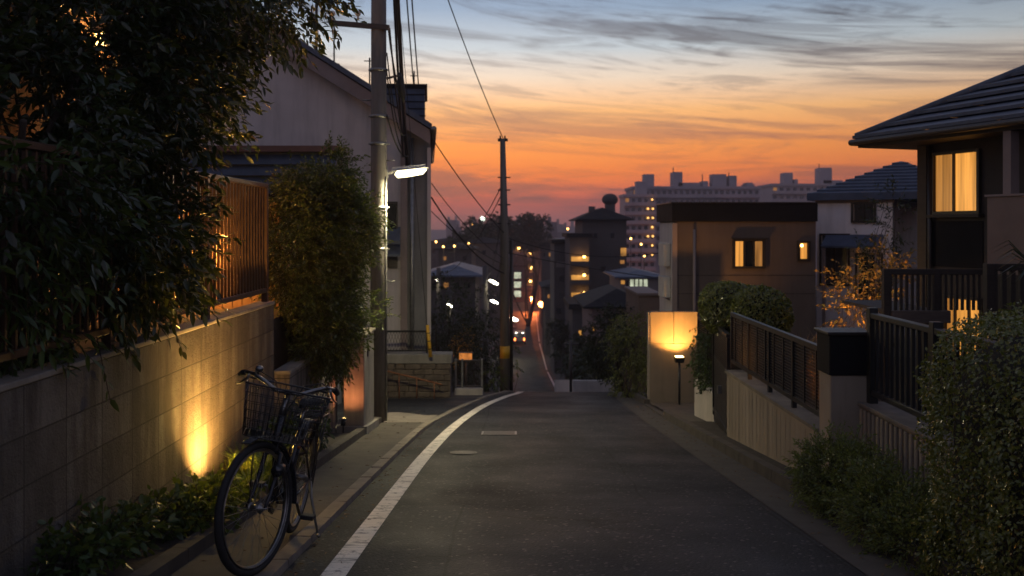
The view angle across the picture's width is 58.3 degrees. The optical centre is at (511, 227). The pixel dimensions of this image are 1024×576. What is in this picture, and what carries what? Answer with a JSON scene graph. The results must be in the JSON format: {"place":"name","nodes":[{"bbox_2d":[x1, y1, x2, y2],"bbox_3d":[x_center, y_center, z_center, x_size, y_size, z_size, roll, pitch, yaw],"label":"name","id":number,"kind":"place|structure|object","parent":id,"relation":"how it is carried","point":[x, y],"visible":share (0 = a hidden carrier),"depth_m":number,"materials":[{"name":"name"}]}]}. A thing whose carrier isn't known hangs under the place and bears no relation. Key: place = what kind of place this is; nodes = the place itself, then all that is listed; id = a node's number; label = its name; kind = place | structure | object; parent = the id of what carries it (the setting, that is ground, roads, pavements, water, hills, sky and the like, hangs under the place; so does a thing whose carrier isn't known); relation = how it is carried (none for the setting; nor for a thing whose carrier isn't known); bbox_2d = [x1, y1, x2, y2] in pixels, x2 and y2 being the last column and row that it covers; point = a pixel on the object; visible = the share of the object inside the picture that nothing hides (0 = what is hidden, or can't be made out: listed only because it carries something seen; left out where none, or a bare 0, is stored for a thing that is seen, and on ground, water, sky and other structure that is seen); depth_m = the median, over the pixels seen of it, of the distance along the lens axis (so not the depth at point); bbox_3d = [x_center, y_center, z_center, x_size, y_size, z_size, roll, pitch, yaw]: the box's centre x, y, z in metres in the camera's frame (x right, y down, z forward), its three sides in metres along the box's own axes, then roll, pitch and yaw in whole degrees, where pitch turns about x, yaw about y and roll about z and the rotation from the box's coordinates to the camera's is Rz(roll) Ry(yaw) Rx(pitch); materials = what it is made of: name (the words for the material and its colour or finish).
{"place":"outdoors","nodes":[
{"label":"outdoors","id":0,"kind":"place"},
{"bbox_2d":[0,3,154,322],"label":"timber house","id":1,"kind":"structure","parent":0,"point":[22,112],"depth_m":8.25,"materials":[{"name":"wood"}]},
{"bbox_2d":[0,309,337,422],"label":"garden soil","id":2,"kind":"structure","parent":0,"point":[281,355],"depth_m":10.31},
{"bbox_2d":[0,130,164,411],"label":"young shrub","id":3,"kind":"object","parent":2,"relation":"on","point":[78,292],"visible":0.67,"depth_m":4.75,"materials":[{"name":"green plant"}]},
{"bbox_2d":[0,0,367,371],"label":"evergreen tree","id":4,"kind":"object","parent":2,"relation":"on","point":[143,119],"visible":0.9,"depth_m":5.96,"materials":[{"name":"green plant"}]},
{"bbox_2d":[174,194,296,308],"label":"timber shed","id":5,"kind":"structure","parent":2,"relation":"on","point":[237,303],"depth_m":11.28,"materials":[{"name":"wood"}]},
{"bbox_2d":[249,130,396,392],"bbox_3d":[-2.355,0.371,11.063,1.816,3.173,2.256,0,0,0],"label":"tall bush","id":6,"kind":"object","parent":2,"relation":"on","point":[314,299],"visible":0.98,"depth_m":10.66,"materials":[{"name":"green plant"}]},
{"bbox_2d":[63,433,348,575],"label":"planting strip","id":7,"kind":"object","parent":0,"point":[135,563],"visible":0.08,"depth_m":5.33,"materials":[{"name":"soil"}]},
{"bbox_2d":[19,493,143,575],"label":"leafy weed","id":8,"kind":"object","parent":7,"relation":"on","point":[57,544],"visible":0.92,"depth_m":4.76,"materials":[{"name":"green plant"}]},
{"bbox_2d":[53,494,175,575],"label":"leafy weed","id":9,"kind":"object","parent":7,"relation":"on","point":[130,512],"visible":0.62,"depth_m":5.17,"materials":[{"name":"green plant"}]},
{"bbox_2d":[106,482,205,556],"bbox_3d":[-2.252,1.827,5.739,0.575,0.464,1.032,0,0,0],"label":"leafy weed","id":10,"kind":"object","parent":7,"relation":"on","point":[179,533],"visible":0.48,"depth_m":5.69,"materials":[{"name":"green plant"}]},
{"bbox_2d":[147,463,254,541],"bbox_3d":[-2.094,1.897,6.297,0.694,0.511,1.078,0,0,0],"label":"leafy weed","id":11,"kind":"object","parent":7,"relation":"on","point":[209,489],"visible":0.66,"depth_m":6.14,"materials":[{"name":"green plant"}]},
{"bbox_2d":[222,466,270,501],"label":"grass tuft","id":12,"kind":"object","parent":7,"relation":"on","point":[247,487],"visible":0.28,"depth_m":6.99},
{"bbox_2d":[257,412,309,468],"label":"leafy weed","id":13,"kind":"object","parent":7,"relation":"on","point":[287,432],"visible":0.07,"depth_m":8.63,"materials":[{"name":"green plant"}]},
{"bbox_2d":[286,399,334,452],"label":"leafy weed","id":14,"kind":"object","parent":7,"relation":"on","point":[328,429],"visible":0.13,"depth_m":9.74,"materials":[{"name":"green plant"}]},
{"bbox_2d":[170,423,421,575],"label":"pavement","id":15,"kind":"structure","parent":0,"point":[356,457],"depth_m":7.29,"materials":[{"name":"concrete"}]},
{"bbox_2d":[214,365,339,575],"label":"bicycle","id":16,"kind":"object","parent":15,"relation":"on","point":[284,491],"visible":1,"depth_m":5.26,"materials":[{"name":"metal"}]},
{"bbox_2d":[338,398,476,420],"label":"side road","id":17,"kind":"structure","parent":0,"point":[430,406],"depth_m":16.68,"materials":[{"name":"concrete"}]},
{"bbox_2d":[384,412,436,421],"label":"pavement ramp","id":18,"kind":"structure","parent":0,"point":[399,417],"depth_m":14.18,"materials":[{"name":"concrete"}]},
{"bbox_2d":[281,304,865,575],"bbox_3d":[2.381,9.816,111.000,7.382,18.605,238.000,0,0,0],"label":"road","id":19,"kind":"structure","parent":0,"point":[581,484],"depth_m":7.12,"materials":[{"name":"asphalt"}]},
{"bbox_2d":[320,392,521,575],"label":"road line","id":20,"kind":"object","parent":19,"relation":"on","point":[351,551],"visible":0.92,"depth_m":7.06,"materials":[{"name":"paint"}]},
{"bbox_2d":[201,399,925,575],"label":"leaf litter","id":21,"kind":"object","parent":19,"relation":"on","point":[295,573],"visible":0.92,"depth_m":7.62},
{"bbox_2d":[613,392,928,575],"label":"gutter","id":22,"kind":"object","parent":19,"relation":"on","point":[869,564],"visible":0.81,"depth_m":7.43,"materials":[{"name":"concrete"}]},
{"bbox_2d":[291,230,867,575],"bbox_3d":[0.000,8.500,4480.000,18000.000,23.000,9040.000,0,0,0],"label":"ground","id":23,"kind":"structure","parent":0,"point":[437,234],"depth_m":100.51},
{"bbox_2d":[0,301,274,575],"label":"block wall","id":24,"kind":"structure","parent":23,"relation":"on","point":[65,443],"depth_m":5.79,"materials":[{"name":"concrete"}]},
{"bbox_2d":[0,135,268,362],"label":"bar fence","id":25,"kind":"object","parent":24,"relation":"on","point":[245,272],"visible":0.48,"depth_m":7.68,"materials":[{"name":"wood"}]},
{"bbox_2d":[128,417,381,575],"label":"edging kerb","id":26,"kind":"structure","parent":23,"relation":"on","point":[171,560],"depth_m":5.66,"materials":[{"name":"concrete"}]},
{"bbox_2d":[174,146,344,403],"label":"garden store","id":27,"kind":"structure","parent":23,"relation":"on","point":[243,167],"depth_m":16.55,"materials":[{"name":"grey tile"}]},
{"bbox_2d":[274,355,335,446],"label":"wall","id":28,"kind":"structure","parent":23,"relation":"on","point":[291,372],"depth_m":9.94,"materials":[{"name":"concrete"}]},
{"bbox_2d":[178,6,436,349],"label":"gabled house","id":29,"kind":"structure","parent":23,"relation":"on","point":[314,106],"depth_m":19.35,"materials":[{"name":"plaster"},{"name":"blue roof tile"}]},
{"bbox_2d":[387,202,397,267],"bbox_3d":[-2.563,0.150,19.384,0.300,1.400,0.080,0,0,-5],"label":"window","id":30,"kind":"structure","parent":29,"relation":"in","point":[392,262],"depth_m":19.36,"materials":[{"name":"grey glass"}]},
{"bbox_2d":[337,327,378,433],"bbox_3d":[-2.075,2.207,12.450,0.390,1.624,1.100,0,0,0],"label":"gatepost","id":31,"kind":"object","parent":23,"relation":"on","point":[359,403],"visible":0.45,"depth_m":12.00,"materials":[{"name":"concrete"}]},
{"bbox_2d":[330,0,399,422],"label":"utility pole","id":32,"kind":"object","parent":23,"relation":"on","point":[378,27],"visible":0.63,"depth_m":13.62,"materials":[{"name":"concrete"}]},
{"bbox_2d":[393,0,403,156],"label":"overhead cable","id":33,"kind":"object","parent":32,"relation":"attached to","point":[396,50],"visible":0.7,"depth_m":16.77,"materials":[{"name":"rubber"}]},
{"bbox_2d":[397,0,408,165],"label":"overhead cable","id":34,"kind":"object","parent":32,"relation":"attached to","point":[405,149],"visible":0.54,"depth_m":16.82,"materials":[{"name":"rubber"}]},
{"bbox_2d":[387,164,427,177],"bbox_3d":[-1.575,-0.846,13.742,0.640,0.212,0.220,0,0,2],"label":"street lamp","id":35,"kind":"object","parent":32,"relation":"attached to","point":[408,171],"visible":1,"depth_m":13.69,"materials":[{"name":"white plastic"}]},
{"bbox_2d":[396,0,431,356],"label":"guy wire guard","id":36,"kind":"object","parent":32,"relation":"attached to","point":[428,340],"visible":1,"depth_m":17.68,"materials":[{"name":"plastic"}]},
{"bbox_2d":[340,283,400,384],"bbox_3d":[-2.111,1.761,12.838,1.028,2.227,0.906,0,0,-27],"label":"feathery sprout","id":37,"kind":"object","parent":23,"relation":"on","point":[375,314],"visible":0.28,"depth_m":12.89,"materials":[{"name":"green plant"}]},
{"bbox_2d":[254,390,513,575],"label":"kerb","id":38,"kind":"structure","parent":23,"relation":"on","point":[287,555],"depth_m":7.08,"materials":[{"name":"concrete"}]},
{"bbox_2d":[342,351,452,397],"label":"stone wall","id":39,"kind":"structure","parent":23,"relation":"on","point":[436,367],"depth_m":18.58,"materials":[{"name":"stone"}]},
{"bbox_2d":[387,330,431,352],"bbox_3d":[-3.819,2.330,18.790,4.363,0.460,0.050,0,0,0],"label":"railing","id":40,"kind":"object","parent":39,"relation":"on","point":[408,331],"visible":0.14,"depth_m":18.79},
{"bbox_2d":[431,238,447,268],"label":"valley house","id":41,"kind":"structure","parent":23,"relation":"on","point":[435,255],"depth_m":190.00,"materials":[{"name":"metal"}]},
{"bbox_2d":[431,270,480,377],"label":"garden shrub","id":42,"kind":"object","parent":23,"relation":"on","point":[436,278],"visible":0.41,"depth_m":26.98,"materials":[{"name":"green plant"}]},
{"bbox_2d":[431,261,481,391],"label":"valley house","id":43,"kind":"structure","parent":23,"relation":"on","point":[465,272],"depth_m":62.00,"materials":[{"name":"grey tile"}]},
{"bbox_2d":[434,242,479,266],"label":"valley house","id":44,"kind":"structure","parent":23,"relation":"on","point":[461,253],"depth_m":120.00,"materials":[{"name":"metal"}]},
{"bbox_2d":[431,297,484,391],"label":"garden shrub","id":45,"kind":"object","parent":23,"relation":"on","point":[445,337],"visible":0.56,"depth_m":23.82,"materials":[{"name":"green plant"}]},
{"bbox_2d":[455,359,482,394],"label":"entry gate","id":46,"kind":"structure","parent":23,"relation":"on","point":[465,389],"depth_m":19.57,"materials":[{"name":"metal"}]},
{"bbox_2d":[433,276,516,389],"bbox_3d":[-1.338,3.716,30.004,3.079,4.316,2.980,0,0,0],"label":"garden shrub","id":47,"kind":"object","parent":23,"relation":"on","point":[477,301],"visible":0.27,"depth_m":30.09,"materials":[{"name":"green plant"}]},
{"bbox_2d":[445,224,509,250],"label":"dark tree","id":48,"kind":"object","parent":23,"relation":"on","point":[466,237],"visible":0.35,"depth_m":153.88,"materials":[{"name":"green plant"}]},
{"bbox_2d":[465,237,499,337],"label":"valley house","id":49,"kind":"structure","parent":23,"relation":"on","point":[491,243],"depth_m":150.00,"materials":[{"name":"metal"}]},
{"bbox_2d":[453,309,518,391],"bbox_3d":[-0.739,3.521,24.981,1.902,2.707,1.785,0,0,0],"label":"garden shrub","id":50,"kind":"object","parent":23,"relation":"on","point":[489,366],"visible":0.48,"depth_m":24.93,"materials":[{"name":"green plant"}]},
{"bbox_2d":[482,265,497,391],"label":"street lamp","id":51,"kind":"object","parent":23,"relation":"on","point":[485,284],"visible":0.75,"depth_m":43.90,"materials":[{"name":"black"}]},
{"bbox_2d":[460,211,521,294],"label":"dark tree","id":52,"kind":"object","parent":23,"relation":"on","point":[491,225],"visible":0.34,"depth_m":163.33,"materials":[{"name":"green plant"}]},
{"bbox_2d":[498,136,512,391],"bbox_3d":[-0.158,1.073,22.011,0.365,6.547,0.258,0,0,0],"label":"utility pole","id":53,"kind":"object","parent":23,"relation":"on","point":[506,354],"visible":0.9,"depth_m":21.93,"materials":[{"name":"concrete"}]},
{"bbox_2d":[513,265,525,301],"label":"lit stair tower","id":54,"kind":"structure","parent":23,"relation":"on","point":[519,282],"depth_m":237.00,"materials":[{"name":"concrete"}]},
{"bbox_2d":[511,225,538,300],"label":"building","id":55,"kind":"structure","parent":23,"relation":"on","point":[529,286],"depth_m":240.00,"materials":[{"name":"concrete"}]},
{"bbox_2d":[509,212,553,325],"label":"dark tree","id":56,"kind":"object","parent":23,"relation":"on","point":[533,233],"visible":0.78,"depth_m":171.64,"materials":[{"name":"green plant"}]},
{"bbox_2d":[538,242,549,326],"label":"valley house","id":57,"kind":"structure","parent":23,"relation":"on","point":[544,272],"depth_m":170.00,"materials":[{"name":"metal"}]},
{"bbox_2d":[538,279,549,354],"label":"valley house","id":58,"kind":"structure","parent":23,"relation":"on","point":[545,285],"depth_m":120.00,"materials":[{"name":"metal"}]},
{"bbox_2d":[548,239,564,372],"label":"apartment house","id":59,"kind":"structure","parent":23,"relation":"on","point":[557,289],"depth_m":96.00,"materials":[{"name":"concrete"}]},
{"bbox_2d":[545,317,569,379],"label":"dark tree","id":60,"kind":"object","parent":23,"relation":"on","point":[561,340],"visible":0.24,"depth_m":73.96,"materials":[{"name":"green plant"}]},
{"bbox_2d":[548,331,584,368],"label":"dark tree","id":61,"kind":"object","parent":23,"relation":"on","point":[557,357],"visible":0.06,"depth_m":61.66,"materials":[{"name":"green plant"}]},
{"bbox_2d":[563,297,581,379],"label":"row house","id":62,"kind":"structure","parent":23,"relation":"on","point":[574,312],"depth_m":70.00,"materials":[{"name":"concrete"}]},
{"bbox_2d":[562,233,592,347],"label":"apartment wing","id":63,"kind":"structure","parent":23,"relation":"on","point":[577,281],"depth_m":88.00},
{"bbox_2d":[561,349,602,379],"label":"dark tree","id":64,"kind":"object","parent":23,"relation":"on","point":[575,364],"visible":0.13,"depth_m":49.67,"materials":[{"name":"green plant"}]},
{"bbox_2d":[554,380,613,391],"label":"roadside wall","id":65,"kind":"structure","parent":23,"relation":"on","point":[580,386],"depth_m":42.00,"materials":[{"name":"white paint"}]},
{"bbox_2d":[573,353,618,387],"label":"dark tree","id":66,"kind":"object","parent":23,"relation":"on","point":[589,376],"visible":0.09,"depth_m":42.95,"materials":[{"name":"green plant"}]},
{"bbox_2d":[573,284,625,350],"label":"tiled house","id":67,"kind":"structure","parent":23,"relation":"on","point":[597,298],"depth_m":56.91,"materials":[{"name":"tile"}]},
{"bbox_2d":[568,194,633,289],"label":"apartment block","id":68,"kind":"structure","parent":23,"relation":"on","point":[606,226],"depth_m":92.00,"materials":[{"name":"concrete"}]},
{"bbox_2d":[576,301,646,391],"bbox_3d":[2.617,2.987,23.053,2.084,2.413,2.326,0,0,0],"label":"dark shrub","id":69,"kind":"object","parent":23,"relation":"on","point":[594,346],"visible":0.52,"depth_m":22.89,"materials":[{"name":"green plant"}]},
{"bbox_2d":[598,310,646,397],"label":"dark shrub","id":70,"kind":"object","parent":23,"relation":"on","point":[637,364],"visible":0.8,"depth_m":19.06,"materials":[{"name":"green plant"}]},
{"bbox_2d":[603,267,659,290],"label":"flat roof house","id":71,"kind":"structure","parent":23,"relation":"on","point":[620,280],"depth_m":72.00,"materials":[{"name":"concrete"}]},
{"bbox_2d":[618,181,656,271],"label":"apartment slab","id":72,"kind":"structure","parent":23,"relation":"on","point":[638,206],"depth_m":224.94,"materials":[{"name":"black"}]},
{"bbox_2d":[624,286,659,391],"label":"pink outhouse","id":73,"kind":"structure","parent":23,"relation":"on","point":[646,299],"depth_m":22.51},
{"bbox_2d":[647,311,696,404],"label":"uplit wall","id":74,"kind":"structure","parent":23,"relation":"on","point":[669,336],"depth_m":16.80,"materials":[{"name":"beige paint"}]},
{"bbox_2d":[625,168,760,273],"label":"apartment slab","id":75,"kind":"structure","parent":23,"relation":"on","point":[722,188],"depth_m":235.00,"materials":[{"name":"black"}]},
{"bbox_2d":[694,379,714,421],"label":"wall","id":76,"kind":"structure","parent":23,"relation":"on","point":[703,405],"depth_m":13.62,"materials":[{"name":"white paint"}]},
{"bbox_2d":[697,316,711,384],"bbox_3d":[2.900,1.864,13.600,0.050,0.972,1.342,0,0,0],"label":"fence","id":77,"kind":"object","parent":76,"relation":"on","point":[700,324],"visible":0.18,"depth_m":13.82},
{"bbox_2d":[683,325,711,393],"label":"ivy","id":78,"kind":"object","parent":77,"relation":"attached to","point":[703,385],"visible":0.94,"depth_m":13.48,"materials":[{"name":"green plant"}]},
{"bbox_2d":[712,326,729,434],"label":"garden gate","id":79,"kind":"structure","parent":23,"relation":"on","point":[720,353],"depth_m":12.05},
{"bbox_2d":[656,202,818,379],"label":"brown house","id":80,"kind":"structure","parent":23,"relation":"on","point":[701,245],"depth_m":17.40,"materials":[{"name":"paint"}]},
{"bbox_2d":[731,238,768,267],"bbox_3d":[4.493,0.480,17.354,0.685,0.581,0.088,0,0,0],"label":"window","id":81,"kind":"structure","parent":80,"relation":"in","point":[748,250],"depth_m":17.38,"materials":[{"name":"yellow"}]},
{"bbox_2d":[797,241,810,260],"bbox_3d":[5.522,0.441,17.363,0.242,0.382,0.070,0,0,0],"label":"window","id":82,"kind":"structure","parent":80,"relation":"in","point":[801,245],"depth_m":17.36,"materials":[{"name":"yellow"}]},
{"bbox_2d":[725,370,818,469],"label":"cream wall","id":83,"kind":"structure","parent":23,"relation":"on","point":[761,419],"depth_m":9.53,"materials":[{"name":"paint"}]},
{"bbox_2d":[730,312,818,416],"bbox_3d":[2.680,1.369,9.545,0.050,0.682,3.292,0,0,0],"label":"fence","id":84,"kind":"object","parent":83,"relation":"on","point":[774,362],"visible":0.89,"depth_m":9.30,"materials":[{"name":"metal"}]},
{"bbox_2d":[759,164,842,288],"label":"apartment slab","id":85,"kind":"structure","parent":23,"relation":"on","point":[788,188],"depth_m":265.00,"materials":[{"name":"black"}]},
{"bbox_2d":[628,387,977,575],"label":"kerb","id":86,"kind":"structure","parent":23,"relation":"on","point":[764,468],"depth_m":9.08,"materials":[{"name":"concrete"}]},
{"bbox_2d":[814,327,866,472],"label":"gate pillar","id":87,"kind":"structure","parent":23,"relation":"on","point":[842,360],"depth_m":7.55,"materials":[{"name":"beige paint"}]},
{"bbox_2d":[807,161,916,333],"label":"white house","id":88,"kind":"structure","parent":23,"relation":"on","point":[840,212],"depth_m":18.73,"materials":[{"name":"paint"}]},
{"bbox_2d":[819,233,849,285],"bbox_3d":[6.600,0.655,18.800,0.600,1.070,0.048,0,0,30],"label":"window","id":89,"kind":"structure","parent":88,"relation":"in","point":[839,255],"depth_m":18.79,"materials":[{"name":"black glass"}]},
{"bbox_2d":[851,202,875,222],"bbox_3d":[7.088,-0.310,18.524,0.480,0.420,0.048,0,0,30],"label":"window","id":90,"kind":"structure","parent":88,"relation":"in","point":[857,203],"depth_m":18.52,"materials":[{"name":"black glass"}]},
{"bbox_2d":[855,253,882,299],"bbox_3d":[7.179,1.025,18.472,0.530,1.030,0.048,0,0,30],"label":"window","id":91,"kind":"structure","parent":88,"relation":"in","point":[859,270],"depth_m":18.52,"materials":[{"name":"black glass"}]},
{"bbox_2d":[836,175,916,300],"bbox_3d":[5.453,0.549,13.547,1.102,2.651,1.177,0,0,31],"label":"slim tree","id":92,"kind":"object","parent":23,"relation":"on","point":[872,220],"visible":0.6,"depth_m":13.59,"materials":[{"name":"green plant"}]},
{"bbox_2d":[857,402,954,519],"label":"ribbed wall","id":93,"kind":"structure","parent":23,"relation":"on","point":[891,426],"depth_m":6.82,"materials":[{"name":"beige paint"}]},
{"bbox_2d":[867,307,995,434],"bbox_3d":[2.930,1.040,5.253,0.070,0.780,4.505,0,0,0],"label":"bar fence","id":94,"kind":"object","parent":93,"relation":"on","point":[885,358],"visible":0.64,"depth_m":6.90,"materials":[{"name":"metal"}]},
{"bbox_2d":[907,299,1023,575],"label":"clipped hedge","id":95,"kind":"object","parent":23,"relation":"on","point":[985,495],"visible":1,"depth_m":4.63,"materials":[{"name":"green plant"}]},
{"bbox_2d":[257,0,1023,229],"label":"sky","id":96,"kind":"structure","parent":0,"point":[589,98],"materials":[{"name":"orange"}]},
{"bbox_2d":[651,403,704,420],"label":"driveway","id":97,"kind":"structure","parent":0,"point":[685,411],"depth_m":15.35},
{"bbox_2d":[690,421,967,564],"bbox_3d":[2.761,1.695,3.500,0.577,2.090,19.000,0,0,0],"label":"planting strip","id":98,"kind":"object","parent":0,"point":[712,427],"visible":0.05,"depth_m":10.39,"materials":[{"name":"soil"}]},
{"bbox_2d":[780,419,899,526],"bbox_3d":[2.477,1.942,6.925,0.813,0.969,1.367,0,0,0],"label":"feathery shrub","id":99,"kind":"object","parent":98,"relation":"on","point":[808,484],"visible":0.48,"depth_m":6.96,"materials":[{"name":"green plant"}]},
{"bbox_2d":[823,444,960,575],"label":"feathery shrub","id":100,"kind":"object","parent":98,"relation":"on","point":[883,513],"visible":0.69,"depth_m":5.75,"materials":[{"name":"green plant"}]},
{"bbox_2d":[730,357,953,423],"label":"garden terrace","id":101,"kind":"structure","parent":0,"point":[738,368],"depth_m":11.01,"materials":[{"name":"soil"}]},
{"bbox_2d":[696,280,753,335],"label":"round bush","id":102,"kind":"object","parent":101,"relation":"on","point":[713,303],"visible":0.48,"depth_m":12.26,"materials":[{"name":"green plant"}]},
{"bbox_2d":[726,283,794,345],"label":"round bush","id":103,"kind":"object","parent":101,"relation":"on","point":[770,306],"visible":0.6,"depth_m":11.59,"materials":[{"name":"green plant"}]},
{"bbox_2d":[813,232,916,329],"bbox_3d":[4.861,0.967,12.533,1.558,1.821,1.359,0,0,0],"label":"golden plant","id":104,"kind":"object","parent":101,"relation":"on","point":[863,293],"visible":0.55,"depth_m":12.45,"materials":[{"name":"orange plant"}]},
{"bbox_2d":[983,264,1023,340],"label":"slat fence","id":105,"kind":"object","parent":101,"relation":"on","point":[990,286],"visible":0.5,"depth_m":8.51,"materials":[{"name":"brown wood"}]},
{"bbox_2d":[841,269,982,401],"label":"wooden deck","id":106,"kind":"structure","parent":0,"point":[911,311],"depth_m":9.57,"materials":[{"name":"brown wood"}]},
{"bbox_2d":[848,65,1023,374],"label":"dark house","id":107,"kind":"structure","parent":0,"point":[970,185],"depth_m":10.95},
{"bbox_2d":[926,148,983,217],"bbox_3d":[5.345,-0.527,11.106,0.087,0.805,0.800,0,0,-20],"label":"window","id":108,"kind":"structure","parent":107,"relation":"in","point":[956,177],"depth_m":11.09,"materials":[{"name":"yellow"}]},
{"bbox_2d":[942,295,982,363],"bbox_3d":[5.382,1.225,11.002,0.087,0.800,0.660,0,0,-20],"label":"window","id":109,"kind":"structure","parent":107,"relation":"in","point":[955,314],"depth_m":11.05,"materials":[{"name":"yellow"}]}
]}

